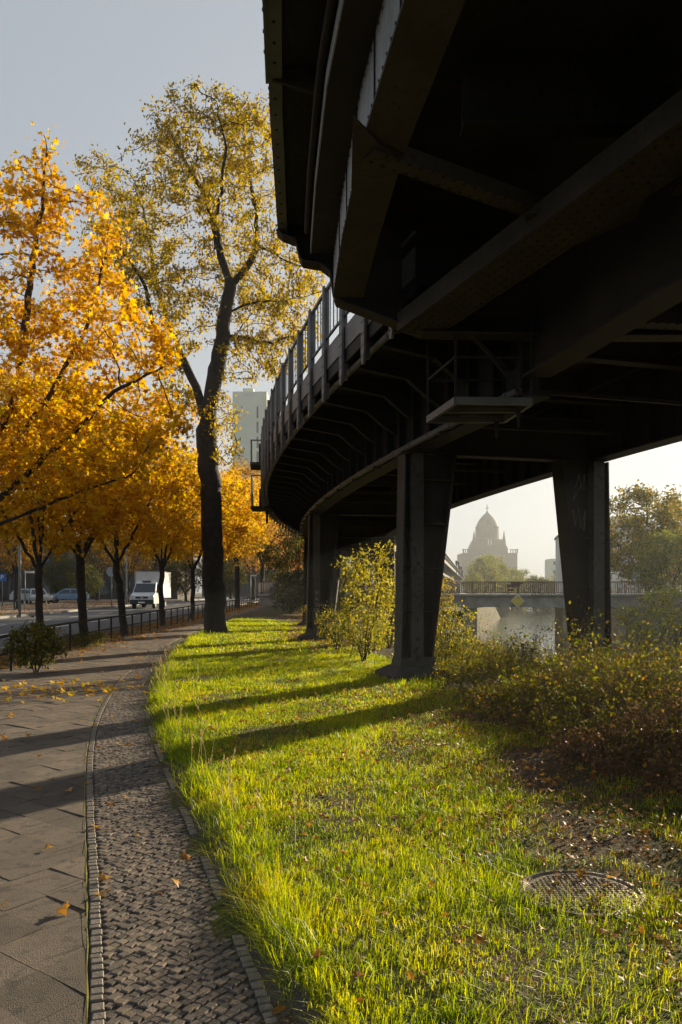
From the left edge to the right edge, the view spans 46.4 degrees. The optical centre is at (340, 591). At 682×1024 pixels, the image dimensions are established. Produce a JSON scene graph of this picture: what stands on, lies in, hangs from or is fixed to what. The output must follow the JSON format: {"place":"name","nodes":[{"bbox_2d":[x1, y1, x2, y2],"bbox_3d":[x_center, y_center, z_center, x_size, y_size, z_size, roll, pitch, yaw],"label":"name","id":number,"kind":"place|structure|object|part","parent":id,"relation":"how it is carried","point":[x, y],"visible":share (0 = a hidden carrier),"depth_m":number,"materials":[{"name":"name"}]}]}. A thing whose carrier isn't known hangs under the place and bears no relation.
{"place":"outdoors","nodes":[
{"label":"outdoors","id":0,"kind":"place"},
{"bbox_2d":[0,596,228,615],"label":"pavement","id":1,"kind":"structure","parent":0,"point":[60,604],"depth_m":71.30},
{"bbox_2d":[0,573,5,604],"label":"sign post","id":2,"kind":"object","parent":1,"relation":"on","point":[2,577],"visible":0.99,"depth_m":70.42,"materials":[{"name":"blue metal"}]},
{"bbox_2d":[0,495,48,608],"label":"background tree","id":3,"kind":"object","parent":1,"relation":"on","point":[24,556],"visible":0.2,"depth_m":59.82,"materials":[{"name":"orange plant"}]},
{"bbox_2d":[24,570,33,605],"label":"sign post","id":4,"kind":"object","parent":1,"relation":"on","point":[25,571],"visible":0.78,"depth_m":67.96,"materials":[{"name":"grey metal"}]},
{"bbox_2d":[9,589,55,602],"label":"parked car","id":5,"kind":"object","parent":1,"relation":"on","point":[52,597],"visible":0.33,"depth_m":79.18,"materials":[{"name":"silver metal"}]},
{"bbox_2d":[26,589,49,603],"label":"parked car","id":6,"kind":"object","parent":1,"relation":"on","point":[30,595],"visible":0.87,"depth_m":76.32,"materials":[{"name":"silver metal"}]},
{"bbox_2d":[51,589,89,602],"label":"parked car","id":7,"kind":"object","parent":1,"relation":"on","point":[66,594],"visible":0.52,"depth_m":81.73,"materials":[{"name":"blue paint"}]},
{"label":"side window","id":8,"kind":"part","parent":7,"relation":"part of","materials":[{"name":"black glass"}]},
{"bbox_2d":[66,529,129,599],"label":"background tree","id":9,"kind":"object","parent":1,"relation":"on","point":[87,561],"visible":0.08,"depth_m":97.39,"materials":[{"name":"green plant"}]},
{"bbox_2d":[106,567,112,605],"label":"sign post","id":10,"kind":"object","parent":1,"relation":"on","point":[109,571],"visible":0.65,"depth_m":68.92,"materials":[{"name":"grey metal"}]},
{"bbox_2d":[88,523,162,602],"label":"background tree","id":11,"kind":"object","parent":1,"relation":"on","point":[131,566],"visible":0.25,"depth_m":81.80,"materials":[{"name":"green plant"}]},
{"bbox_2d":[125,537,127,604],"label":"lamp pole","id":12,"kind":"object","parent":1,"relation":"on","point":[126,598],"visible":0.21,"depth_m":73.94,"materials":[{"name":"grey metal"}]},
{"bbox_2d":[144,520,200,598],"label":"background tree","id":13,"kind":"object","parent":1,"relation":"on","point":[167,564],"visible":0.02,"depth_m":111.08,"materials":[{"name":"orange plant"}]},
{"bbox_2d":[0,598,258,647],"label":"road","id":14,"kind":"structure","parent":0,"point":[6,624],"depth_m":47.72,"materials":[{"name":"grey asphalt"}]},
{"bbox_2d":[2,599,233,634],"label":"road marking","id":15,"kind":"object","parent":14,"relation":"on","point":[105,619],"visible":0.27,"depth_m":49.09,"materials":[{"name":"paint"}]},
{"bbox_2d":[130,571,170,607],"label":"box truck","id":16,"kind":"object","parent":14,"relation":"on","point":[145,592],"visible":0.92,"depth_m":66.86,"materials":[{"name":"white paint"}]},
{"bbox_2d":[0,606,266,1023],"bbox_3d":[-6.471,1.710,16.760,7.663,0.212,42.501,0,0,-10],"label":"pavement","id":17,"kind":"structure","parent":0,"point":[42,962],"depth_m":6.01,"materials":[{"name":"grey stone"}]},
{"bbox_2d":[0,674,145,702],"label":"yellow leaves","id":18,"kind":"object","parent":17,"relation":"on","point":[106,690],"visible":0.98,"depth_m":14.33,"materials":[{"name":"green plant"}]},
{"bbox_2d":[84,647,159,1016],"bbox_3d":[-4.048,1.707,17.501,1.425,0.134,32.751,0,0,-10],"label":"moss line","id":19,"kind":"object","parent":17,"relation":"on","point":[86,881],"visible":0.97,"depth_m":4.53,"materials":[{"name":"green plant"}]},
{"bbox_2d":[178,605,265,625],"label":"path","id":20,"kind":"structure","parent":0,"point":[232,615],"depth_m":50.61,"materials":[{"name":"grey stone"}]},
{"bbox_2d":[0,593,681,1023],"bbox_3d":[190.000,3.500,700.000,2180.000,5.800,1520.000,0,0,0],"label":"ground","id":21,"kind":"structure","parent":0,"point":[222,907],"depth_m":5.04,"materials":[{"name":"green plant"}]},
{"bbox_2d":[0,539,21,600],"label":"background tree","id":22,"kind":"object","parent":21,"relation":"on","point":[3,568],"visible":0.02,"depth_m":107.75,"materials":[{"name":"orange plant"}]},
{"bbox_2d":[0,499,52,601],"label":"background tree","id":23,"kind":"object","parent":21,"relation":"on","point":[12,550],"visible":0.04,"depth_m":91.73,"materials":[{"name":"orange plant"}]},
{"bbox_2d":[1,616,68,671],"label":"shrub","id":24,"kind":"object","parent":21,"relation":"on","point":[40,650],"visible":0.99,"depth_m":17.44,"materials":[{"name":"green plant"}]},
{"bbox_2d":[42,554,75,593],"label":"background tree","id":25,"kind":"object","parent":21,"relation":"on","point":[59,584],"visible":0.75,"depth_m":98.86,"materials":[{"name":"green plant"}]},
{"bbox_2d":[0,370,157,644],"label":"maple tree","id":26,"kind":"object","parent":21,"relation":"on","point":[55,535],"visible":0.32,"depth_m":22.93,"materials":[{"name":"orange plant"}]},
{"bbox_2d":[62,564,106,599],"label":"background tree","id":27,"kind":"object","parent":21,"relation":"on","point":[72,582],"visible":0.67,"depth_m":83.69,"materials":[{"name":"green plant"}]},
{"bbox_2d":[57,630,112,647],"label":"shrub","id":28,"kind":"object","parent":21,"relation":"on","point":[93,637],"visible":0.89,"depth_m":24.42,"materials":[{"name":"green plant"}]},
{"bbox_2d":[0,539,190,599],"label":"long building","id":29,"kind":"structure","parent":21,"relation":"on","point":[105,593],"depth_m":112.00,"materials":[{"name":"brown paint"}]},
{"bbox_2d":[8,579,10,595],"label":"window","id":30,"kind":"structure","parent":29,"relation":"in","point":[9,592],"depth_m":111.97,"materials":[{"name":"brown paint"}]},
{"bbox_2d":[37,547,49,562],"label":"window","id":31,"kind":"structure","parent":29,"relation":"in","point":[44,556],"depth_m":111.97,"materials":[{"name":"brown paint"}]},
{"bbox_2d":[42,579,49,594],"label":"window","id":32,"kind":"structure","parent":29,"relation":"in","point":[47,589],"depth_m":111.97,"materials":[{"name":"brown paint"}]},
{"bbox_2d":[99,579,109,595],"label":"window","id":33,"kind":"structure","parent":29,"relation":"in","point":[105,592],"depth_m":111.97,"materials":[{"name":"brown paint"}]},
{"bbox_2d":[129,579,134,595],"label":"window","id":34,"kind":"structure","parent":29,"relation":"in","point":[131,581],"depth_m":111.97,"materials":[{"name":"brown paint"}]},
{"bbox_2d":[127,551,139,563],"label":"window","id":35,"kind":"structure","parent":29,"relation":"in","point":[135,555],"depth_m":111.97,"materials":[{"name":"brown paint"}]},
{"bbox_2d":[0,121,195,525],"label":"maple tree","id":36,"kind":"object","parent":21,"relation":"on","point":[58,432],"visible":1,"depth_m":16.36,"materials":[{"name":"orange plant"}]},
{"bbox_2d":[0,367,200,642],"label":"maple tree","id":37,"kind":"object","parent":21,"relation":"on","point":[166,482],"visible":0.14,"depth_m":25.90,"materials":[{"name":"orange plant"}]},
{"bbox_2d":[13,411,201,634],"bbox_3d":[-8.898,-2.470,30.840,7.436,8.948,7.451,0,0,-6],"label":"maple tree","id":38,"kind":"object","parent":21,"relation":"on","point":[124,546],"visible":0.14,"depth_m":31.09,"materials":[{"name":"orange plant"}]},
{"bbox_2d":[0,597,246,618],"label":"kerb","id":39,"kind":"structure","parent":21,"relation":"on","point":[30,614],"depth_m":57.34,"materials":[{"name":"concrete"}]},
{"bbox_2d":[18,543,20,616],"bbox_3d":[-19.500,-0.658,48.300,0.157,4.800,0.157,0,0,23],"label":"sign post","id":40,"kind":"object","parent":39,"relation":"on","point":[19,581],"visible":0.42,"depth_m":48.24,"materials":[{"name":"grey metal"}]},
{"bbox_2d":[0,596,258,670],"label":"railing fence","id":41,"kind":"object","parent":21,"relation":"on","point":[85,632],"visible":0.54,"depth_m":30.47,"materials":[{"name":"metal"}]},
{"bbox_2d":[0,601,258,653],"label":"kerb","id":42,"kind":"structure","parent":21,"relation":"on","point":[113,629],"depth_m":37.11,"materials":[{"name":"concrete"}]},
{"bbox_2d":[104,437,243,625],"bbox_3d":[-8.588,-2.803,38.037,7.793,9.560,7.624,0,0,-8],"label":"maple tree","id":43,"kind":"object","parent":21,"relation":"on","point":[227,491],"visible":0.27,"depth_m":37.78,"materials":[{"name":"orange plant"}]},
{"bbox_2d":[85,606,270,1023],"bbox_3d":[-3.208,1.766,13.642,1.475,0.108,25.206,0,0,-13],"label":"cobbles","id":44,"kind":"object","parent":21,"relation":"on","point":[121,707],"visible":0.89,"depth_m":4.68,"materials":[{"name":"stone"}]},
{"bbox_2d":[86,630,276,1023],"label":"edge cobbles","id":45,"kind":"object","parent":21,"relation":"on","point":[96,1002],"visible":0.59,"depth_m":4.48,"materials":[{"name":"stone"}]},
{"bbox_2d":[162,549,202,600],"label":"background tree","id":46,"kind":"object","parent":21,"relation":"on","point":[178,582],"visible":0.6,"depth_m":99.15,"materials":[{"name":"green plant"}]},
{"bbox_2d":[128,464,258,619],"bbox_3d":[-8.533,-2.949,45.457,7.765,9.737,7.937,0,0,-15],"label":"maple tree","id":47,"kind":"object","parent":21,"relation":"on","point":[244,510],"visible":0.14,"depth_m":44.99,"materials":[{"name":"orange plant"}]},
{"bbox_2d":[72,74,329,632],"bbox_3d":[-5.720,-9.056,32.012,10.757,22.057,6.981,0,0,0],"label":"tall tree","id":48,"kind":"object","parent":21,"relation":"on","point":[208,426],"visible":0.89,"depth_m":31.36,"materials":[{"name":"yellow plant"}]},
{"bbox_2d":[170,474,273,559],"bbox_3d":[-9.003,-3.296,55.429,8.568,10.290,8.552,0,0,-16],"label":"maple tree","id":49,"kind":"object","parent":21,"relation":"on","point":[258,516],"visible":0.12,"depth_m":55.05,"materials":[{"name":"orange plant"}]},
{"bbox_2d":[150,637,295,850],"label":"seed stalks","id":50,"kind":"object","parent":21,"relation":"on","point":[201,731],"visible":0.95,"depth_m":8.44,"materials":[{"name":"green plant"}]},
{"bbox_2d":[223,555,247,598],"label":"background tree","id":51,"kind":"object","parent":21,"relation":"on","point":[228,573],"visible":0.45,"depth_m":95.35,"materials":[{"name":"green plant"}]},
{"bbox_2d":[150,643,324,1023],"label":"soil edge","id":52,"kind":"object","parent":21,"relation":"on","point":[273,988],"visible":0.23,"depth_m":3.85,"materials":[{"name":"brown soil"}]},
{"bbox_2d":[195,455,279,608],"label":"street tree","id":53,"kind":"object","parent":21,"relation":"on","point":[247,471],"visible":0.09,"depth_m":65.82,"materials":[{"name":"orange plant"}]},
{"bbox_2d":[224,537,258,598],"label":"background tree","id":54,"kind":"object","parent":21,"relation":"on","point":[230,596],"depth_m":129.75,"materials":[{"name":"orange plant"}]},
{"bbox_2d":[250,574,256,601],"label":"sign post","id":55,"kind":"object","parent":21,"relation":"on","point":[250,585],"visible":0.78,"depth_m":95.96,"materials":[{"name":"grey metal"}]},
{"bbox_2d":[223,518,285,599],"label":"street tree","id":56,"kind":"object","parent":21,"relation":"on","point":[253,566],"visible":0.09,"depth_m":117.76,"materials":[{"name":"orange plant"}]},
{"bbox_2d":[233,388,287,484],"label":"tower block","id":57,"kind":"structure","parent":21,"relation":"on","point":[252,402],"depth_m":223.00,"materials":[{"name":"paint"}]},
{"bbox_2d":[237,464,294,593],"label":"street tree","id":58,"kind":"object","parent":21,"relation":"on","point":[262,573],"visible":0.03,"depth_m":83.76,"materials":[{"name":"orange plant"}]},
{"bbox_2d":[202,549,345,597],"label":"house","id":59,"kind":"structure","parent":21,"relation":"on","point":[245,590],"depth_m":166.00,"materials":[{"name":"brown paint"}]},
{"bbox_2d":[243,584,249,593],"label":"window","id":60,"kind":"structure","parent":59,"relation":"in","point":[246,587],"depth_m":165.96,"materials":[{"name":"grey glass"}]},
{"bbox_2d":[256,521,303,581],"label":"street tree","id":61,"kind":"object","parent":21,"relation":"on","point":[283,551],"visible":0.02,"depth_m":96.69,"materials":[{"name":"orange plant"}]},
{"bbox_2d":[269,581,302,613],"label":"dark shrub","id":62,"kind":"object","parent":21,"relation":"on","point":[289,602],"visible":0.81,"depth_m":57.74,"materials":[{"name":"green plant"}]},
{"bbox_2d":[252,525,345,608],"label":"street tree","id":63,"kind":"object","parent":21,"relation":"on","point":[295,545],"visible":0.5,"depth_m":71.52,"materials":[{"name":"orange plant"}]},
{"bbox_2d":[290,551,354,593],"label":"background tree","id":64,"kind":"object","parent":21,"relation":"on","point":[342,570],"visible":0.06,"depth_m":115.39,"materials":[{"name":"green plant"}]},
{"bbox_2d":[314,605,358,650],"bbox_3d":[-0.139,1.094,23.181,1.358,1.460,1.342,0,0,0],"label":"golden shrub","id":65,"kind":"object","parent":21,"relation":"on","point":[330,628],"visible":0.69,"depth_m":23.16,"materials":[{"name":"yellow plant"}]},
{"bbox_2d":[316,599,356,643],"bbox_3d":[-0.112,1.026,25.473,1.420,1.597,1.349,0,0,0],"label":"olive shrub","id":66,"kind":"object","parent":21,"relation":"on","point":[333,604],"visible":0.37,"depth_m":25.37,"materials":[{"name":"green plant"}]},
{"bbox_2d":[0,601,681,1023],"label":"fallen leaves","id":67,"kind":"object","parent":21,"relation":"on","point":[186,857],"visible":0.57,"depth_m":8.21,"materials":[{"name":"yellow plant"}]},
{"bbox_2d":[336,572,370,611],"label":"bank bush","id":68,"kind":"object","parent":21,"relation":"on","point":[342,593],"visible":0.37,"depth_m":56.71,"materials":[{"name":"green plant"}]},
{"bbox_2d":[331,603,393,660],"bbox_3d":[0.540,1.048,19.643,1.511,1.553,1.709,0,0,24],"label":"golden shrub","id":69,"kind":"object","parent":21,"relation":"on","point":[374,627],"visible":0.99,"depth_m":19.46,"materials":[{"name":"yellow plant"}]},
{"bbox_2d":[347,562,377,613],"bbox_3d":[2.153,-0.360,59.904,4.141,4.243,3.801,0,0,18],"label":"bank bush","id":70,"kind":"object","parent":21,"relation":"on","point":[371,576],"visible":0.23,"depth_m":59.47,"materials":[{"name":"green plant"}]},
{"bbox_2d":[331,539,395,654],"bbox_3d":[0.712,0.218,21.518,1.994,3.203,2.115,0,0,0],"label":"yellow shrub","id":71,"kind":"object","parent":21,"relation":"on","point":[362,569],"visible":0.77,"depth_m":21.43,"materials":[{"name":"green plant"}]},
{"bbox_2d":[361,575,395,648],"bbox_3d":[1.452,0.602,24.525,1.904,2.525,1.830,0,0,0],"label":"yellow shrub","id":72,"kind":"object","parent":21,"relation":"on","point":[392,632],"visible":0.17,"depth_m":24.50,"materials":[{"name":"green plant"}]},
{"bbox_2d":[437,576,456,638],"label":"bank shrub","id":73,"kind":"object","parent":21,"relation":"on","point":[442,602],"visible":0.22,"depth_m":45.87,"materials":[{"name":"yellow plant"}]},
{"bbox_2d":[434,598,481,663],"bbox_3d":[2.552,0.991,19.326,1.534,1.759,1.504,0,0,-34],"label":"golden shrub","id":74,"kind":"object","parent":21,"relation":"on","point":[454,633],"visible":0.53,"depth_m":19.12,"materials":[{"name":"yellow plant"}]},
{"bbox_2d":[250,0,681,701],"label":"railway viaduct","id":75,"kind":"object","parent":21,"relation":"on","point":[478,208],"visible":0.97,"depth_m":10.29,"materials":[{"name":"black metal"}]},
{"bbox_2d":[258,581,681,645],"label":"canal bridge","id":76,"kind":"structure","parent":21,"relation":"on","point":[472,602],"depth_m":71.94,"materials":[{"name":"concrete"}]},
{"bbox_2d":[508,582,522,593],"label":"direction board","id":77,"kind":"object","parent":76,"relation":"attached to","point":[515,584],"visible":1,"depth_m":71.52,"materials":[{"name":"grey paint"}]},
{"bbox_2d":[511,594,523,607],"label":"diamond sign","id":78,"kind":"object","parent":76,"relation":"attached to","point":[517,600],"visible":1,"depth_m":71.24,"materials":[{"name":"yellow metal"}]},
{"bbox_2d":[460,571,484,593],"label":"tree","id":79,"kind":"object","parent":21,"relation":"on","point":[472,578],"visible":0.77,"depth_m":199.46,"materials":[{"name":"green plant"}]},
{"bbox_2d":[446,630,517,664],"bbox_3d":[3.634,1.587,20.584,2.100,1.150,1.878,0,0,-44],"label":"golden shrub","id":80,"kind":"object","parent":21,"relation":"on","point":[477,648],"visible":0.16,"depth_m":20.49,"materials":[{"name":"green plant"}]},
{"bbox_2d":[436,590,531,672],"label":"wispy canes","id":81,"kind":"object","parent":21,"relation":"on","point":[472,637],"visible":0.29,"depth_m":21.07,"materials":[{"name":"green plant"}]},
{"bbox_2d":[464,554,504,593],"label":"tree","id":82,"kind":"object","parent":21,"relation":"on","point":[482,570],"visible":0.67,"depth_m":220.70,"materials":[{"name":"green plant"}]},
{"bbox_2d":[457,510,517,593],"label":"church","id":83,"kind":"structure","parent":21,"relation":"on","point":[486,540],"depth_m":591.00,"materials":[{"name":"stone"}]},
{"bbox_2d":[475,554,510,593],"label":"tree","id":84,"kind":"object","parent":21,"relation":"on","point":[503,567],"visible":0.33,"depth_m":235.77,"materials":[{"name":"green plant"}]},
{"bbox_2d":[334,619,681,786],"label":"bramble thicket","id":85,"kind":"object","parent":21,"relation":"on","point":[516,711],"visible":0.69,"depth_m":10.45,"materials":[{"name":"green plant"}]},
{"bbox_2d":[493,565,529,593],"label":"tree","id":86,"kind":"object","parent":21,"relation":"on","point":[516,577],"visible":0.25,"depth_m":268.98,"materials":[{"name":"green plant"}]},
{"bbox_2d":[503,584,526,607],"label":"tree","id":87,"kind":"object","parent":21,"relation":"on","point":[515,590],"visible":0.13,"depth_m":238.88,"materials":[{"name":"green plant"}]},
{"bbox_2d":[503,568,537,585],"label":"tree","id":88,"kind":"object","parent":21,"relation":"on","point":[525,571],"visible":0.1,"depth_m":308.75,"materials":[{"name":"green plant"}]},
{"bbox_2d":[371,689,681,1001],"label":"dry litter","id":89,"kind":"object","parent":21,"relation":"on","point":[562,839],"visible":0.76,"depth_m":6.42,"materials":[{"name":"brown plant"}]},
{"bbox_2d":[515,574,553,610],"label":"tree","id":90,"kind":"object","parent":21,"relation":"on","point":[534,579],"visible":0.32,"depth_m":203.88,"materials":[{"name":"green plant"}]},
{"bbox_2d":[532,579,554,609],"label":"tree","id":91,"kind":"object","parent":21,"relation":"on","point":[549,607],"visible":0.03,"depth_m":214.20,"materials":[{"name":"green plant"}]},
{"bbox_2d":[545,559,554,580],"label":"flats","id":92,"kind":"structure","parent":21,"relation":"on","point":[549,567],"depth_m":396.88,"materials":[{"name":"white paint"}]},
{"bbox_2d":[554,535,562,593],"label":"bank house","id":93,"kind":"structure","parent":21,"relation":"on","point":[558,573],"depth_m":182.46,"materials":[{"name":"paint"}]},
{"bbox_2d":[466,594,681,737],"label":"arching canes","id":94,"kind":"object","parent":21,"relation":"on","point":[569,638],"visible":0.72,"depth_m":11.28,"materials":[{"name":"green plant"}]},
{"bbox_2d":[519,870,646,917],"bbox_3d":[1.360,1.719,4.500,0.690,0.063,0.690,0,0,0],"label":"manhole cover","id":95,"kind":"object","parent":21,"relation":"on","point":[547,876],"visible":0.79,"depth_m":4.50,"materials":[{"name":"metal"}]},
{"bbox_2d":[544,663,681,798],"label":"dry undergrowth","id":96,"kind":"object","parent":21,"relation":"on","point":[611,767],"visible":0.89,"depth_m":7.42,"materials":[{"name":"brown plant"}]},
{"bbox_2d":[611,516,643,593],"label":"bank flats","id":97,"kind":"structure","parent":21,"relation":"on","point":[614,577],"depth_m":244.00,"materials":[{"name":"paint"}]},
{"bbox_2d":[610,479,681,593],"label":"tree","id":98,"kind":"object","parent":21,"relation":"on","point":[667,518],"visible":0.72,"depth_m":76.84,"materials":[{"name":"green plant"}]},
{"bbox_2d":[611,607,681,653],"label":"embankment wall","id":99,"kind":"structure","parent":21,"relation":"on","point":[653,622],"depth_m":61.87,"materials":[{"name":"concrete"}]},
{"bbox_2d":[612,580,681,657],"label":"bank bush","id":100,"kind":"object","parent":21,"relation":"on","point":[665,595],"visible":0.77,"depth_m":59.89,"materials":[{"name":"green plant"}]},
{"bbox_2d":[617,493,681,588],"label":"tree","id":101,"kind":"object","parent":21,"relation":"on","point":[626,544],"visible":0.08,"depth_m":85.29,"materials":[{"name":"green plant"}]},
{"bbox_2d":[629,526,681,605],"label":"bank bush","id":102,"kind":"object","parent":21,"relation":"on","point":[653,556],"visible":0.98,"depth_m":65.58,"materials":[{"name":"green plant"}]},
{"bbox_2d":[669,529,681,585],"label":"tree","id":103,"kind":"object","parent":21,"relation":"on","point":[672,558],"visible":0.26,"depth_m":71.75,"materials":[{"name":"green plant"}]},
{"bbox_2d":[0,0,681,592],"label":"sky","id":104,"kind":"structure","parent":0,"point":[84,68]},
{"bbox_2d":[478,607,678,673],"bbox_3d":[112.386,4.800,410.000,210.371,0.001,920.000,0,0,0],"label":"water","id":105,"kind":"structure","parent":0,"point":[512,618],"depth_m":107.68,"materials":[{"name":"grey liquid"}]}
]}

